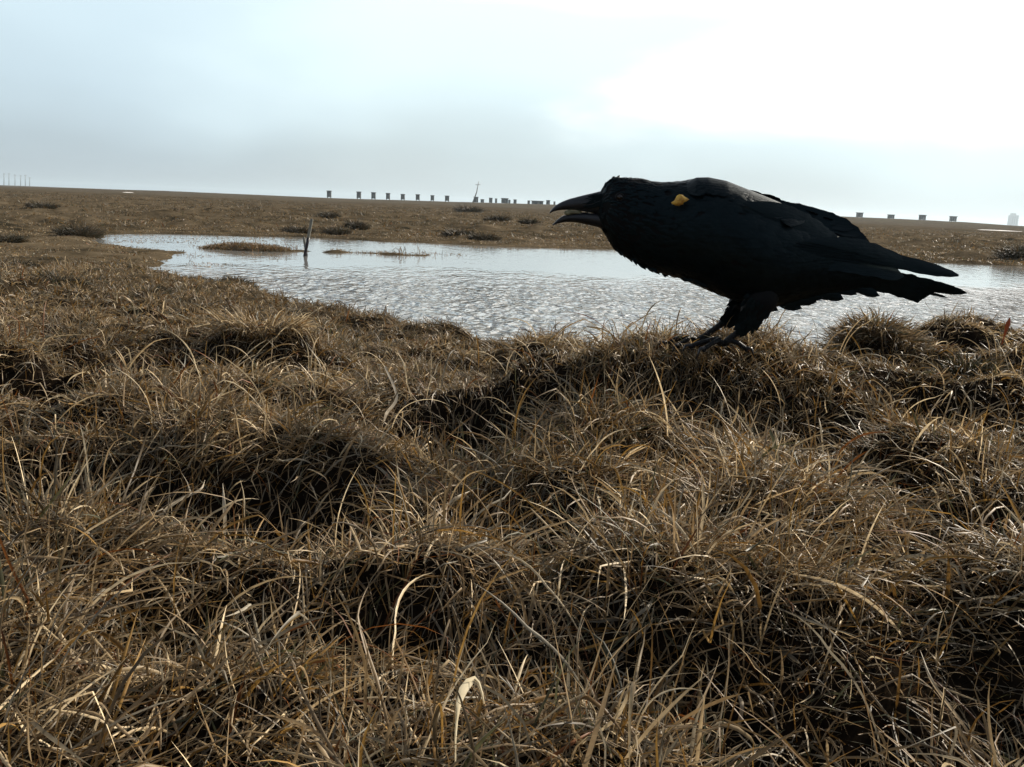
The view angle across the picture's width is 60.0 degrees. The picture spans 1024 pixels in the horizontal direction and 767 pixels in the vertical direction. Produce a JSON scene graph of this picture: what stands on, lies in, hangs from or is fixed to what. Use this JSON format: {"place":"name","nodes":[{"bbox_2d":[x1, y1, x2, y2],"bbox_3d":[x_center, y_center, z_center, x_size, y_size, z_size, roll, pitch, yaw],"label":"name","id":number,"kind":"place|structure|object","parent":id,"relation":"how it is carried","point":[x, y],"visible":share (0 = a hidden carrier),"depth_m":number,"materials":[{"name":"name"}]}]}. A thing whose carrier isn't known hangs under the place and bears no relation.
{"place":"outdoors","nodes":[
{"label":"outdoors","id":0,"kind":"place"},
{"bbox_2d":[0,185,1023,766],"bbox_3d":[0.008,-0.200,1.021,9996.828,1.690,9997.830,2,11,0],"label":"ground","id":1,"kind":"structure","parent":0,"point":[854,731],"depth_m":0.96,"materials":[{"name":"brown plant"}]},
{"bbox_2d":[0,230,30,242],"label":"shrub","id":2,"kind":"object","parent":1,"relation":"on","point":[4,238],"visible":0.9,"depth_m":8.89,"materials":[{"name":"brown plant"}]},
{"bbox_2d":[0,254,44,267],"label":"shrub","id":3,"kind":"object","parent":1,"relation":"on","point":[26,263],"visible":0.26,"depth_m":6.18,"materials":[{"name":"brown plant"}]},
{"bbox_2d":[22,199,60,208],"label":"shrub","id":4,"kind":"object","parent":1,"relation":"on","point":[38,204],"visible":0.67,"depth_m":19.60,"materials":[{"name":"brown plant"}]},
{"bbox_2d":[24,265,95,285],"bbox_3d":[-1.979,-0.465,3.903,0.321,0.111,0.278,2,11,0],"label":"shrub","id":5,"kind":"object","parent":1,"relation":"on","point":[42,274],"visible":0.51,"depth_m":3.88,"materials":[{"name":"brown plant"}]},
{"bbox_2d":[47,222,108,238],"bbox_3d":[-5.318,-1.884,10.875,0.778,0.241,0.709,2,11,0],"label":"shrub","id":6,"kind":"object","parent":1,"relation":"on","point":[87,231],"visible":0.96,"depth_m":10.80,"materials":[{"name":"brown plant"}]},
{"bbox_2d":[84,282,136,291],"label":"shrub","id":7,"kind":"object","parent":1,"relation":"on","point":[111,287],"visible":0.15,"depth_m":3.89,"materials":[{"name":"brown plant"}]},
{"bbox_2d":[118,280,179,295],"bbox_3d":[-1.609,-0.404,3.908,0.274,0.114,0.257,2,11,0],"label":"shrub","id":8,"kind":"object","parent":1,"relation":"on","point":[158,288],"visible":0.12,"depth_m":3.92,"materials":[{"name":"brown plant"}]},
{"bbox_2d":[180,274,213,280],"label":"shrub","id":9,"kind":"object","parent":1,"relation":"on","point":[186,276],"visible":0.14,"depth_m":6.23,"materials":[{"name":"brown plant"}]},
{"bbox_2d":[216,272,257,286],"bbox_3d":[-1.735,-0.647,5.597,0.295,0.112,0.259,2,11,0],"label":"shrub","id":10,"kind":"object","parent":1,"relation":"on","point":[232,278],"visible":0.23,"depth_m":5.57,"materials":[{"name":"brown plant"}]},
{"bbox_2d":[188,298,325,349],"bbox_3d":[-0.583,-0.142,2.057,0.326,0.136,0.290,2,11,0],"label":"grass tussock","id":11,"kind":"object","parent":1,"relation":"on","point":[238,322],"depth_m":2.01,"materials":[{"name":"brown plant"}]},
{"bbox_2d":[279,224,316,233],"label":"shrub","id":12,"kind":"object","parent":1,"relation":"on","point":[290,228],"visible":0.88,"depth_m":14.31,"materials":[{"name":"brown plant"}]},
{"bbox_2d":[315,211,341,218],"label":"shrub","id":13,"kind":"object","parent":1,"relation":"on","point":[327,214],"visible":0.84,"depth_m":21.54,"materials":[{"name":"brown plant"}]},
{"bbox_2d":[320,225,351,234],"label":"shrub","id":14,"kind":"object","parent":1,"relation":"on","point":[333,230],"visible":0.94,"depth_m":14.23,"materials":[{"name":"brown plant"}]},
{"bbox_2d":[342,218,373,229],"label":"shrub","id":15,"kind":"object","parent":1,"relation":"on","point":[357,225],"visible":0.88,"depth_m":16.21,"materials":[{"name":"brown plant"}]},
{"bbox_2d":[371,192,375,198],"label":"hut","id":16,"kind":"object","parent":1,"relation":"on","point":[373,195],"visible":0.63,"depth_m":293.29,"materials":[{"name":"grey paint"}]},
{"bbox_2d":[439,226,476,236],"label":"shrub","id":17,"kind":"object","parent":1,"relation":"on","point":[449,232],"visible":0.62,"depth_m":15.20,"materials":[{"name":"brown plant"}]},
{"bbox_2d":[451,203,485,212],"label":"shrub","id":18,"kind":"object","parent":1,"relation":"on","point":[466,209],"visible":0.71,"depth_m":48.90,"materials":[{"name":"brown plant"}]},
{"bbox_2d":[454,676,484,761],"bbox_3d":[-0.021,0.167,0.437,0.015,0.054,0.013,2,11,0],"label":"dry sedge","id":19,"kind":"object","parent":1,"relation":"on","point":[465,686],"visible":1,"depth_m":0.43,"materials":[{"name":"beige plant"}]},
{"bbox_2d":[462,231,504,240],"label":"shrub","id":20,"kind":"object","parent":1,"relation":"on","point":[479,236],"visible":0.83,"depth_m":14.22,"materials":[{"name":"brown plant"}]},
{"bbox_2d":[481,213,510,220],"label":"shrub","id":21,"kind":"object","parent":1,"relation":"on","point":[498,217],"visible":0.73,"depth_m":24.43,"materials":[{"name":"brown plant"}]},
{"bbox_2d":[501,198,508,202],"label":"hut","id":22,"kind":"object","parent":1,"relation":"on","point":[504,200],"visible":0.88,"depth_m":292.87,"materials":[{"name":"grey paint"}]},
{"bbox_2d":[515,217,541,223],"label":"shrub","id":23,"kind":"object","parent":1,"relation":"on","point":[528,221],"visible":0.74,"depth_m":23.48,"materials":[{"name":"brown plant"}]},
{"bbox_2d":[532,201,542,203],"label":"hut","id":24,"kind":"object","parent":1,"relation":"on","point":[537,202],"visible":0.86,"depth_m":292.20,"materials":[{"name":"grey paint"}]},
{"bbox_2d":[550,175,966,358],"bbox_3d":[0.366,-0.169,1.323,0.627,0.263,0.144,2,11,0],"label":"raven","id":25,"kind":"object","parent":1,"relation":"on","point":[756,258],"visible":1,"depth_m":1.27,"materials":[{"name":"black"}]},
{"bbox_2d":[856,212,862,216],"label":"hut","id":26,"kind":"object","parent":1,"relation":"on","point":[859,214],"visible":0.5,"depth_m":332.21,"materials":[{"name":"grey paint"}]},
{"bbox_2d":[811,304,940,357],"bbox_3d":[0.716,-0.100,1.753,0.257,0.124,0.227,2,11,0],"label":"grass tussock","id":27,"kind":"object","parent":1,"relation":"on","point":[899,332],"depth_m":1.71,"materials":[{"name":"brown plant"}]},
{"bbox_2d":[919,215,926,219],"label":"hut","id":28,"kind":"object","parent":1,"relation":"on","point":[922,217],"visible":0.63,"depth_m":332.25,"materials":[{"name":"grey paint"}]},
{"bbox_2d":[949,216,957,221],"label":"hut","id":29,"kind":"object","parent":1,"relation":"on","point":[952,218],"visible":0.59,"depth_m":332.24,"materials":[{"name":"grey paint"}]},
{"bbox_2d":[915,348,1018,381],"bbox_3d":[0.842,-0.030,1.635,0.185,0.073,0.165,2,11,0],"label":"grass tussock","id":30,"kind":"object","parent":1,"relation":"on","point":[966,369],"depth_m":1.62,"materials":[{"name":"brown plant"}]},
{"bbox_2d":[985,240,1023,258],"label":"shrub","id":31,"kind":"object","parent":1,"relation":"on","point":[1007,252],"visible":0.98,"depth_m":14.75,"materials":[{"name":"brown plant"}]},
{"bbox_2d":[1001,318,1010,344],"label":"leaf","id":32,"kind":"object","parent":1,"relation":"on","point":[1007,325],"visible":0.96,"depth_m":1.72,"materials":[{"name":"brown plant"}]},
{"bbox_2d":[0,0,1023,225],"label":"sky","id":33,"kind":"structure","parent":0,"point":[904,109],"materials":[{"name":"white"}]},
{"bbox_2d":[88,234,1023,347],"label":"water","id":34,"kind":"structure","parent":0,"point":[482,291],"depth_m":6.83,"materials":[{"name":"grey liquid"}]},
{"bbox_2d":[303,219,312,255],"bbox_3d":[-2.116,-1.448,9.160,0.130,0.506,0.024,2,11,0],"label":"wooden stake","id":35,"kind":"object","parent":34,"relation":"in","point":[308,238],"visible":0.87,"depth_m":9.14,"materials":[{"name":"brown wood"}]},
{"bbox_2d":[564,210,580,214],"bbox_3d":[0.089,-0.251,1.301,0.026,0.009,0.008,2,11,0],"label":"morsel","id":36,"kind":"object","parent":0,"point":[568,212],"visible":1,"depth_m":1.30,"materials":[{"name":"brown food"}]},
{"bbox_2d":[1007,213,1018,225],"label":"tower building","id":37,"kind":"structure","parent":0,"point":[1013,218],"depth_m":1855.37,"materials":[{"name":"grey metal"}]}
]}

